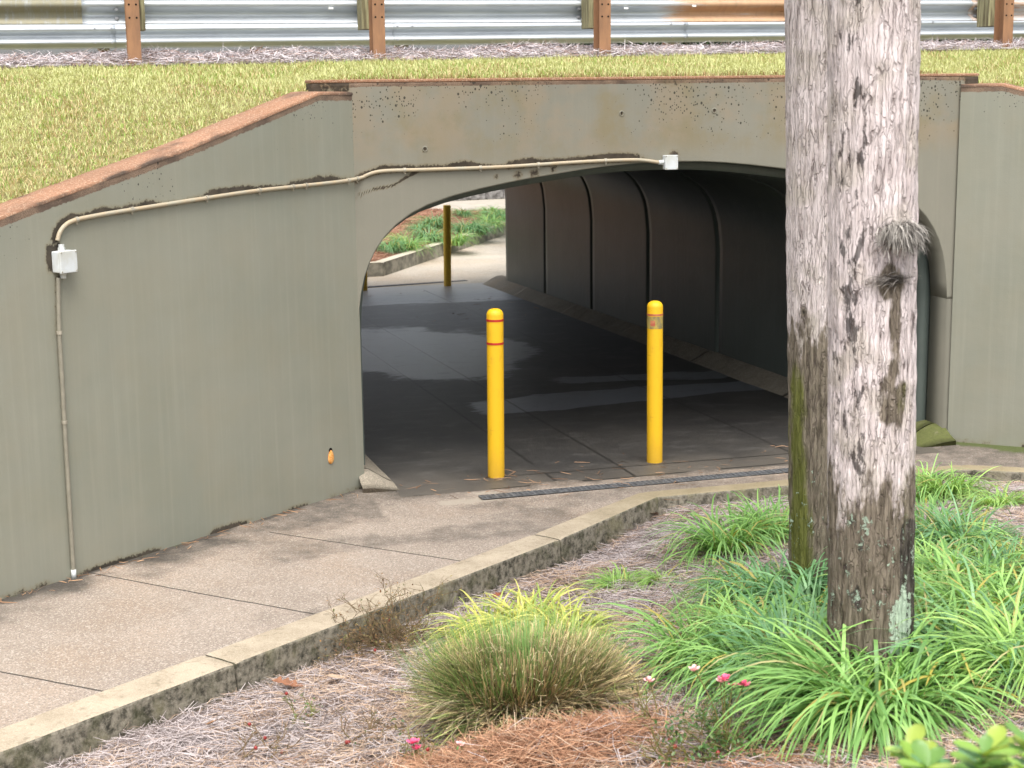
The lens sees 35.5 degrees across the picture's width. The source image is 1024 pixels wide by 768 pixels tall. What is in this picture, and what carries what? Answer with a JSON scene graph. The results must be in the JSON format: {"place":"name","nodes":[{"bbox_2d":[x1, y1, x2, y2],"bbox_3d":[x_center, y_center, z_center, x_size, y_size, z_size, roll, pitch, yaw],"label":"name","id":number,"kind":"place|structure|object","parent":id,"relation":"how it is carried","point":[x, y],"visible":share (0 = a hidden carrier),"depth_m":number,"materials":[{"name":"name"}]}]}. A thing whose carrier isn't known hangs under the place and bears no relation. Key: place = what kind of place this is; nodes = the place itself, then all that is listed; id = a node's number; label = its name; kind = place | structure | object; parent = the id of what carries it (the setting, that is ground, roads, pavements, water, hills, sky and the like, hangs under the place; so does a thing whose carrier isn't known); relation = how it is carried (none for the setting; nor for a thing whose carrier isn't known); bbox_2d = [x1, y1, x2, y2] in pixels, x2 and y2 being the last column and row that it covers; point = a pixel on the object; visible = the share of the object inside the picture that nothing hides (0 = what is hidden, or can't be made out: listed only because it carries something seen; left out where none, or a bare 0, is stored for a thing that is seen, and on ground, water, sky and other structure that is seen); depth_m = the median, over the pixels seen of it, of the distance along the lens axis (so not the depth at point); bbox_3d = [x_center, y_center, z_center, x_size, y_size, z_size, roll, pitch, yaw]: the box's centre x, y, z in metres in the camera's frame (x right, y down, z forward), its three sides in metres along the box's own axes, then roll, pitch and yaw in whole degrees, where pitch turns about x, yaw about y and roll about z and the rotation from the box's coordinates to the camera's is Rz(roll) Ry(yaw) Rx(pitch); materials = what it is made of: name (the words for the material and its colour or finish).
{"place":"outdoors","nodes":[
{"label":"outdoors","id":0,"kind":"place"},
{"bbox_2d":[370,209,488,261],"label":"bed soil","id":1,"kind":"structure","parent":0,"point":[432,212],"depth_m":29.75,"materials":[{"name":"brown soil"}]},
{"bbox_2d":[376,233,414,255],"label":"liriope plant","id":2,"kind":"object","parent":1,"relation":"on","point":[393,247],"visible":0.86,"depth_m":26.66,"materials":[{"name":"green plant"}]},
{"bbox_2d":[382,229,441,256],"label":"liriope plant","id":3,"kind":"object","parent":1,"relation":"on","point":[412,247],"visible":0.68,"depth_m":27.05,"materials":[{"name":"green plant"}]},
{"bbox_2d":[400,221,438,231],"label":"liriope plant","id":4,"kind":"object","parent":1,"relation":"on","point":[420,226],"visible":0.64,"depth_m":29.10,"materials":[{"name":"green plant"}]},
{"bbox_2d":[399,222,458,245],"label":"liriope plant","id":5,"kind":"object","parent":1,"relation":"on","point":[419,232],"visible":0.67,"depth_m":28.05,"materials":[{"name":"green plant"}]},
{"bbox_2d":[367,221,505,276],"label":"kerb","id":6,"kind":"structure","parent":1,"relation":"on","point":[393,264],"depth_m":26.74,"materials":[{"name":"grey concrete"}]},
{"bbox_2d":[408,211,466,228],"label":"liriope plant","id":7,"kind":"object","parent":1,"relation":"on","point":[436,221],"visible":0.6,"depth_m":29.63,"materials":[{"name":"green plant"}]},
{"bbox_2d":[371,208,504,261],"bbox_3d":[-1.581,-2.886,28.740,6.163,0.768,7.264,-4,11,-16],"label":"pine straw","id":8,"kind":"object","parent":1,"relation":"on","point":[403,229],"visible":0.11,"depth_m":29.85,"materials":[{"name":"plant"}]},
{"bbox_2d":[433,229,482,246],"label":"liriope plant","id":9,"kind":"object","parent":1,"relation":"on","point":[458,240],"visible":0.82,"depth_m":27.93,"materials":[{"name":"green plant"}]},
{"bbox_2d":[451,207,478,217],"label":"liriope plant","id":10,"kind":"object","parent":1,"relation":"on","point":[464,214],"visible":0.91,"depth_m":31.45,"materials":[{"name":"green plant"}]},
{"bbox_2d":[440,217,499,234],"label":"liriope plant","id":11,"kind":"object","parent":1,"relation":"on","point":[460,228],"visible":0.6,"depth_m":29.39,"materials":[{"name":"green plant"}]},
{"bbox_2d":[458,217,505,236],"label":"liriope plant","id":12,"kind":"object","parent":1,"relation":"on","point":[482,229],"visible":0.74,"depth_m":29.50,"materials":[{"name":"green plant"}]},
{"bbox_2d":[467,211,505,232],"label":"liriope plant","id":13,"kind":"object","parent":1,"relation":"on","point":[492,218],"visible":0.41,"depth_m":30.51,"materials":[{"name":"green plant"}]},
{"bbox_2d":[471,204,503,216],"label":"liriope plant","id":14,"kind":"object","parent":1,"relation":"on","point":[491,209],"visible":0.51,"depth_m":31.79,"materials":[{"name":"green plant"}]},
{"bbox_2d":[472,205,504,220],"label":"liriope plant","id":15,"kind":"object","parent":1,"relation":"on","point":[499,214],"visible":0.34,"depth_m":31.41,"materials":[{"name":"green plant"}]},
{"bbox_2d":[367,235,505,287],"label":"path","id":16,"kind":"structure","parent":0,"point":[483,262],"depth_m":26.22,"materials":[{"name":"beige concrete"}]},
{"bbox_2d":[368,280,466,287],"bbox_3d":[-1.629,-1.531,24.574,2.014,0.012,0.100,-5,12,-24],"label":"trench drain","id":17,"kind":"object","parent":16,"relation":"on","point":[412,283],"visible":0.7,"depth_m":24.58,"materials":[{"name":"black metal"}]},
{"bbox_2d":[429,199,504,212],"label":"pavement","id":18,"kind":"structure","parent":0,"point":[468,204],"depth_m":33.90,"materials":[{"name":"beige concrete"}]},
{"bbox_2d":[454,189,504,200],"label":"retaining wall","id":19,"kind":"structure","parent":18,"relation":"on","point":[498,194],"depth_m":35.33,"materials":[{"name":"grey concrete"}]},
{"bbox_2d":[0,442,1023,728],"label":"path","id":20,"kind":"structure","parent":0,"point":[82,636],"depth_m":9.12,"materials":[{"name":"beige concrete"}]},
{"bbox_2d":[0,91,363,598],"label":"wing wall","id":21,"kind":"structure","parent":20,"relation":"on","point":[212,361],"depth_m":9.66,"materials":[{"name":"grey concrete"}]},
{"bbox_2d":[51,244,77,278],"bbox_3d":[-2.463,-0.675,8.793,0.078,0.188,0.120,6,13,33],"label":"junction box","id":22,"kind":"object","parent":21,"relation":"attached to","point":[64,262],"visible":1,"depth_m":8.76,"materials":[{"name":"white plastic"}]},
{"bbox_2d":[56,278,76,578],"bbox_3d":[-2.497,0.261,8.942,0.032,1.719,0.051,5,12,28],"label":"conduit pipe","id":23,"kind":"object","parent":21,"relation":"attached to","point":[64,421],"visible":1,"depth_m":8.92,"materials":[{"name":"white plastic"}]},
{"bbox_2d":[328,448,333,463],"bbox_3d":[-1.236,0.491,10.908,0.024,0.113,0.060,6,13,33],"label":"foam plug","id":24,"kind":"object","parent":21,"relation":"in","point":[330,457],"visible":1,"depth_m":10.89,"materials":[{"name":"orange"}]},
{"bbox_2d":[478,468,787,499],"bbox_3d":[1.283,0.675,11.354,3.140,0.012,0.100,-4,11,-17],"label":"trench drain","id":25,"kind":"object","parent":20,"relation":"on","point":[623,484],"visible":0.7,"depth_m":11.20,"materials":[{"name":"black metal"}]},
{"bbox_2d":[948,83,1023,446],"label":"wing wall","id":26,"kind":"structure","parent":20,"relation":"on","point":[986,393],"depth_m":12.13,"materials":[{"name":"grey concrete"}]},
{"bbox_2d":[0,46,1023,202],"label":"bank ground","id":27,"kind":"structure","parent":0,"point":[53,168],"depth_m":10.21,"materials":[{"name":"green plant"}]},
{"bbox_2d":[0,37,1023,69],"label":"mulch ground","id":28,"kind":"structure","parent":27,"relation":"on","point":[337,60],"depth_m":12.85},
{"bbox_2d":[0,0,1023,66],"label":"guardrail","id":29,"kind":"object","parent":28,"relation":"on","point":[135,17],"visible":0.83,"depth_m":13.38,"materials":[{"name":"metal"}]},
{"bbox_2d":[34,476,1023,767],"bbox_3d":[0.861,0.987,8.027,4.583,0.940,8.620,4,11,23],"label":"pine straw","id":30,"kind":"object","parent":0,"point":[556,742],"visible":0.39,"depth_m":6.74,"materials":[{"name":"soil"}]},
{"bbox_2d":[233,722,312,763],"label":"rose bush","id":31,"kind":"object","parent":30,"relation":"on","point":[249,724],"visible":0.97,"depth_m":6.52,"materials":[{"name":"brown plant"}]},
{"bbox_2d":[272,676,302,686],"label":"fallen leaf","id":32,"kind":"object","parent":30,"relation":"on","point":[286,681],"visible":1,"depth_m":7.57,"materials":[{"name":"brown plant"}]},
{"bbox_2d":[282,690,321,729],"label":"rose bush","id":33,"kind":"object","parent":30,"relation":"on","point":[295,714],"visible":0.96,"depth_m":6.96,"materials":[{"name":"green plant"}]},
{"bbox_2d":[0,493,657,767],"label":"kerb","id":34,"kind":"structure","parent":30,"relation":"on","point":[80,726],"depth_m":7.92,"materials":[{"name":"concrete"}]},
{"bbox_2d":[327,674,345,678],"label":"fallen leaf","id":35,"kind":"object","parent":30,"relation":"on","point":[335,676],"visible":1,"depth_m":7.57,"materials":[{"name":"beige plant"}]},
{"bbox_2d":[336,695,405,750],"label":"rose bush","id":36,"kind":"object","parent":30,"relation":"on","point":[360,735],"visible":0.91,"depth_m":6.51,"materials":[{"name":"brown plant"}]},
{"bbox_2d":[313,570,465,666],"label":"twiggy shrub","id":37,"kind":"object","parent":30,"relation":"on","point":[376,642],"visible":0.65,"depth_m":8.17,"materials":[{"name":"brown plant"}]},
{"bbox_2d":[390,718,444,761],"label":"rose bush","id":38,"kind":"object","parent":30,"relation":"on","point":[416,746],"visible":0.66,"depth_m":6.02,"materials":[{"name":"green plant"}]},
{"bbox_2d":[409,720,505,764],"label":"rose bush","id":39,"kind":"object","parent":30,"relation":"on","point":[428,748],"visible":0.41,"depth_m":5.86,"materials":[{"name":"green plant"}]},
{"bbox_2d":[403,582,572,658],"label":"liriope plant","id":40,"kind":"object","parent":30,"relation":"on","point":[458,620],"visible":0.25,"depth_m":8.05,"materials":[{"name":"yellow plant"}]},
{"bbox_2d":[386,605,661,748],"bbox_3d":[0.073,1.150,6.356,1.170,0.478,0.925,-4,11,-16],"label":"rush tuft","id":41,"kind":"object","parent":30,"relation":"on","point":[496,676],"visible":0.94,"depth_m":6.27,"materials":[{"name":"plant"}]},
{"bbox_2d":[432,578,617,646],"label":"liriope plant","id":42,"kind":"object","parent":30,"relation":"on","point":[531,599],"visible":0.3,"depth_m":8.03,"materials":[{"name":"yellow plant"}]},
{"bbox_2d":[491,585,652,642],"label":"liriope plant","id":43,"kind":"object","parent":30,"relation":"on","point":[593,621],"visible":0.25,"depth_m":7.79,"materials":[{"name":"yellow plant"}]},
{"bbox_2d":[572,561,661,597],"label":"liriope plant","id":44,"kind":"object","parent":30,"relation":"on","point":[611,579],"visible":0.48,"depth_m":8.92,"materials":[{"name":"green plant"}]},
{"bbox_2d":[604,666,686,733],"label":"rose bush","id":45,"kind":"object","parent":30,"relation":"on","point":[649,678],"visible":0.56,"depth_m":6.01,"materials":[{"name":"green plant"}]},
{"bbox_2d":[624,564,687,589],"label":"liriope plant","id":46,"kind":"object","parent":30,"relation":"on","point":[649,577],"visible":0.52,"depth_m":8.73,"materials":[{"name":"green plant"}]},
{"bbox_2d":[622,717,694,767],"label":"rose bush","id":47,"kind":"object","parent":30,"relation":"on","point":[674,746],"visible":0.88,"depth_m":5.56,"materials":[{"name":"green plant"}]},
{"bbox_2d":[586,582,777,702],"bbox_3d":[0.772,1.074,6.736,1.063,0.313,1.046,0,15,-26],"label":"liriope plant","id":48,"kind":"object","parent":30,"relation":"on","point":[657,627],"visible":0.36,"depth_m":6.69,"materials":[{"name":"green plant"}]},
{"bbox_2d":[631,492,788,573],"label":"liriope plant","id":49,"kind":"object","parent":30,"relation":"on","point":[708,536],"visible":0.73,"depth_m":9.17,"materials":[{"name":"green plant"}]},
{"bbox_2d":[658,664,783,767],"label":"rose bush","id":50,"kind":"object","parent":30,"relation":"on","point":[717,730],"visible":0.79,"depth_m":5.56,"materials":[{"name":"green plant"}]},
{"bbox_2d":[650,549,800,618],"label":"liriope plant","id":51,"kind":"object","parent":30,"relation":"on","point":[716,583],"visible":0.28,"depth_m":7.82,"materials":[{"name":"green plant"}]},
{"bbox_2d":[639,577,820,651],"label":"liriope plant","id":52,"kind":"object","parent":30,"relation":"on","point":[729,611],"visible":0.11,"depth_m":7.09,"materials":[{"name":"green plant"}]},
{"bbox_2d":[639,593,826,722],"bbox_3d":[0.996,1.055,6.320,1.034,0.309,1.051,-6,12,10],"label":"liriope plant","id":53,"kind":"object","parent":30,"relation":"on","point":[716,654],"visible":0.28,"depth_m":6.32,"materials":[{"name":"green plant"}]},
{"bbox_2d":[651,537,827,630],"bbox_3d":[1.232,0.917,7.592,1.210,0.406,1.153,0,12,42],"label":"liriope plant","id":54,"kind":"object","parent":30,"relation":"on","point":[735,571],"visible":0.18,"depth_m":7.65,"materials":[{"name":"green plant"}]},
{"bbox_2d":[701,484,788,559],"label":"liriope plant","id":55,"kind":"object","parent":30,"relation":"on","point":[776,537],"visible":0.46,"depth_m":9.41,"materials":[{"name":"green plant"}]},
{"bbox_2d":[708,536,827,619],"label":"liriope plant","id":56,"kind":"object","parent":30,"relation":"on","point":[803,585],"visible":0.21,"depth_m":7.44,"materials":[{"name":"green plant"}]},
{"bbox_2d":[647,571,920,694],"bbox_3d":[1.139,1.010,6.659,1.199,0.341,1.178,-6,6,-2],"label":"liriope plant","id":57,"kind":"object","parent":30,"relation":"on","point":[740,601],"visible":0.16,"depth_m":6.79,"materials":[{"name":"green plant"}]},
{"bbox_2d":[666,556,941,720],"bbox_3d":[1.170,1.024,6.169,1.092,0.384,1.146,9,19,19],"label":"liriope plant","id":58,"kind":"object","parent":30,"relation":"on","point":[790,624],"visible":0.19,"depth_m":6.32,"materials":[{"name":"green plant"}]},
{"bbox_2d":[784,0,828,597],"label":"utility pole","id":59,"kind":"object","parent":30,"relation":"on","point":[806,114],"visible":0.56,"depth_m":7.32,"materials":[{"name":"grey wood"}]},
{"bbox_2d":[719,626,945,726],"bbox_3d":[1.226,1.075,6.048,0.946,0.269,0.930,0,6,25],"label":"liriope plant","id":60,"kind":"object","parent":30,"relation":"on","point":[817,641],"visible":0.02,"depth_m":6.06,"materials":[{"name":"green plant"}]},
{"bbox_2d":[644,465,1023,515],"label":"kerb","id":61,"kind":"structure","parent":30,"relation":"on","point":[700,496],"depth_m":11.01,"materials":[{"name":"concrete"}]},
{"bbox_2d":[676,600,1023,767],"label":"liriope plant","id":62,"kind":"object","parent":30,"relation":"on","point":[850,703],"visible":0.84,"depth_m":5.54,"materials":[{"name":"green plant"}]},
{"bbox_2d":[826,0,933,676],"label":"utility pole","id":63,"kind":"object","parent":30,"relation":"on","point":[876,235],"visible":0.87,"depth_m":5.65,"materials":[{"name":"grey wood"}]},
{"bbox_2d":[773,616,1021,723],"bbox_3d":[1.473,1.007,5.883,1.073,0.342,1.043,8,7,12],"label":"liriope plant","id":64,"kind":"object","parent":30,"relation":"on","point":[895,680],"visible":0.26,"depth_m":5.70,"materials":[{"name":"green plant"}]},
{"bbox_2d":[807,570,1023,718],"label":"liriope plant","id":65,"kind":"object","parent":30,"relation":"on","point":[928,670],"visible":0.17,"depth_m":5.83,"materials":[{"name":"green plant"}]},
{"bbox_2d":[809,537,1022,634],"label":"liriope plant","id":66,"kind":"object","parent":30,"relation":"on","point":[944,569],"visible":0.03,"depth_m":6.77,"materials":[{"name":"green plant"}]},
{"bbox_2d":[822,526,1018,589],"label":"liriope plant","id":67,"kind":"object","parent":30,"relation":"on","point":[948,547],"visible":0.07,"depth_m":7.60,"materials":[{"name":"green plant"}]},
{"bbox_2d":[850,550,1023,713],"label":"liriope plant","id":68,"kind":"object","parent":30,"relation":"on","point":[917,623],"visible":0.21,"depth_m":6.02,"materials":[{"name":"green plant"}]},
{"bbox_2d":[915,454,990,505],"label":"liriope plant","id":69,"kind":"object","parent":30,"relation":"on","point":[918,491],"visible":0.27,"depth_m":10.48,"materials":[{"name":"green plant"}]},
{"bbox_2d":[884,722,1023,767],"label":"glossy shrub","id":70,"kind":"object","parent":30,"relation":"on","point":[999,748],"visible":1,"depth_m":2.67,"materials":[{"name":"green plant"}]},
{"bbox_2d":[888,562,1023,726],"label":"liriope plant","id":71,"kind":"object","parent":30,"relation":"on","point":[991,628],"visible":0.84,"depth_m":5.76,"materials":[{"name":"green plant"}]},
{"bbox_2d":[915,462,1007,502],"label":"liriope plant","id":72,"kind":"object","parent":30,"relation":"on","point":[953,488],"visible":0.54,"depth_m":10.38,"materials":[{"name":"green plant"}]},
{"bbox_2d":[914,538,1023,644],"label":"liriope plant","id":73,"kind":"object","parent":30,"relation":"on","point":[939,588],"visible":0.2,"depth_m":6.60,"materials":[{"name":"green plant"}]},
{"bbox_2d":[914,525,1023,604],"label":"liriope plant","id":74,"kind":"object","parent":30,"relation":"on","point":[949,556],"visible":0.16,"depth_m":7.31,"materials":[{"name":"green plant"}]},
{"bbox_2d":[914,548,1023,627],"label":"liriope plant","id":75,"kind":"object","parent":30,"relation":"on","point":[1013,581],"visible":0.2,"depth_m":6.54,"materials":[{"name":"green plant"}]},
{"bbox_2d":[915,480,1023,563],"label":"liriope plant","id":76,"kind":"object","parent":30,"relation":"on","point":[944,524],"visible":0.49,"depth_m":8.13,"materials":[{"name":"green plant"}]},
{"bbox_2d":[915,475,1023,556],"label":"liriope plant","id":77,"kind":"object","parent":30,"relation":"on","point":[933,501],"visible":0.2,"depth_m":8.30,"materials":[{"name":"green plant"}]},
{"bbox_2d":[924,526,1023,590],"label":"liriope plant","id":78,"kind":"object","parent":30,"relation":"on","point":[995,551],"visible":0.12,"depth_m":7.42,"materials":[{"name":"green plant"}]},
{"bbox_2d":[939,480,1023,510],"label":"liriope plant","id":79,"kind":"object","parent":30,"relation":"on","point":[1018,499],"visible":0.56,"depth_m":9.87,"materials":[{"name":"green plant"}]},
{"bbox_2d":[963,532,1023,565],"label":"liriope plant","id":80,"kind":"object","parent":30,"relation":"on","point":[1021,544],"visible":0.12,"depth_m":7.79,"materials":[{"name":"green plant"}]},
{"bbox_2d":[361,283,942,496],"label":"tunnel floor","id":81,"kind":"structure","parent":0,"point":[575,395],"depth_m":14.37,"materials":[{"name":"concrete"}]},
{"bbox_2d":[363,273,367,290],"bbox_3d":[-2.213,-1.948,23.745,0.115,1.329,0.115,-3,11,-16],"label":"bollard","id":82,"kind":"object","parent":81,"relation":"on","point":[365,287],"visible":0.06,"depth_m":23.79,"materials":[{"name":"metal"}]},
{"bbox_2d":[0,288,787,602],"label":"needle litter","id":83,"kind":"object","parent":81,"relation":"on","point":[401,485],"visible":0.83,"depth_m":11.07,"materials":[{"name":"plant"}]},
{"bbox_2d":[443,205,450,285],"bbox_3d":[-0.980,-2.046,24.196,0.115,1.329,0.115,-3,11,-16],"label":"bollard","id":84,"kind":"object","parent":81,"relation":"on","point":[447,239],"visible":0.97,"depth_m":24.14,"materials":[{"name":"metal"}]},
{"bbox_2d":[486,308,504,477],"bbox_3d":[-0.117,0.114,11.404,0.124,1.320,0.124,-3,11,-16],"label":"bollard","id":85,"kind":"object","parent":81,"relation":"on","point":[495,375],"visible":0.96,"depth_m":11.35,"materials":[{"name":"yellow metal"}]},
{"bbox_2d":[305,73,978,492],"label":"underpass tunnel","id":86,"kind":"structure","parent":81,"relation":"on","point":[695,243],"depth_m":12.17,"materials":[{"name":"grey concrete"}]},
{"bbox_2d":[55,158,658,240],"bbox_3d":[-0.971,-1.257,10.403,4.512,0.302,0.830,-9,13,-37],"label":"conduit pipe","id":87,"kind":"object","parent":86,"relation":"attached to","point":[206,198],"visible":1,"depth_m":10.60,"materials":[{"name":"grey metal"}]},
{"bbox_2d":[658,155,677,169],"bbox_3d":[1.116,-1.586,11.422,0.132,0.104,0.066,-4,11,-16],"label":"junction box","id":88,"kind":"object","parent":86,"relation":"attached to","point":[668,162],"visible":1,"depth_m":11.40,"materials":[{"name":"white plastic"}]},
{"bbox_2d":[647,301,662,462],"bbox_3d":[1.055,0.033,11.798,0.119,1.309,0.119,-4,11,-16],"label":"bollard","id":89,"kind":"object","parent":81,"relation":"on","point":[654,377],"visible":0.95,"depth_m":11.74,"materials":[{"name":"yellow metal"}]},
{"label":"verge","id":90,"kind":"structure","parent":0,"visible":0},
{"bbox_2d":[0,21,1023,53],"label":"guardrail","id":91,"kind":"object","parent":90,"relation":"on","point":[100,37],"visible":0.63,"depth_m":20.82,"materials":[{"name":"metal"}]}
]}

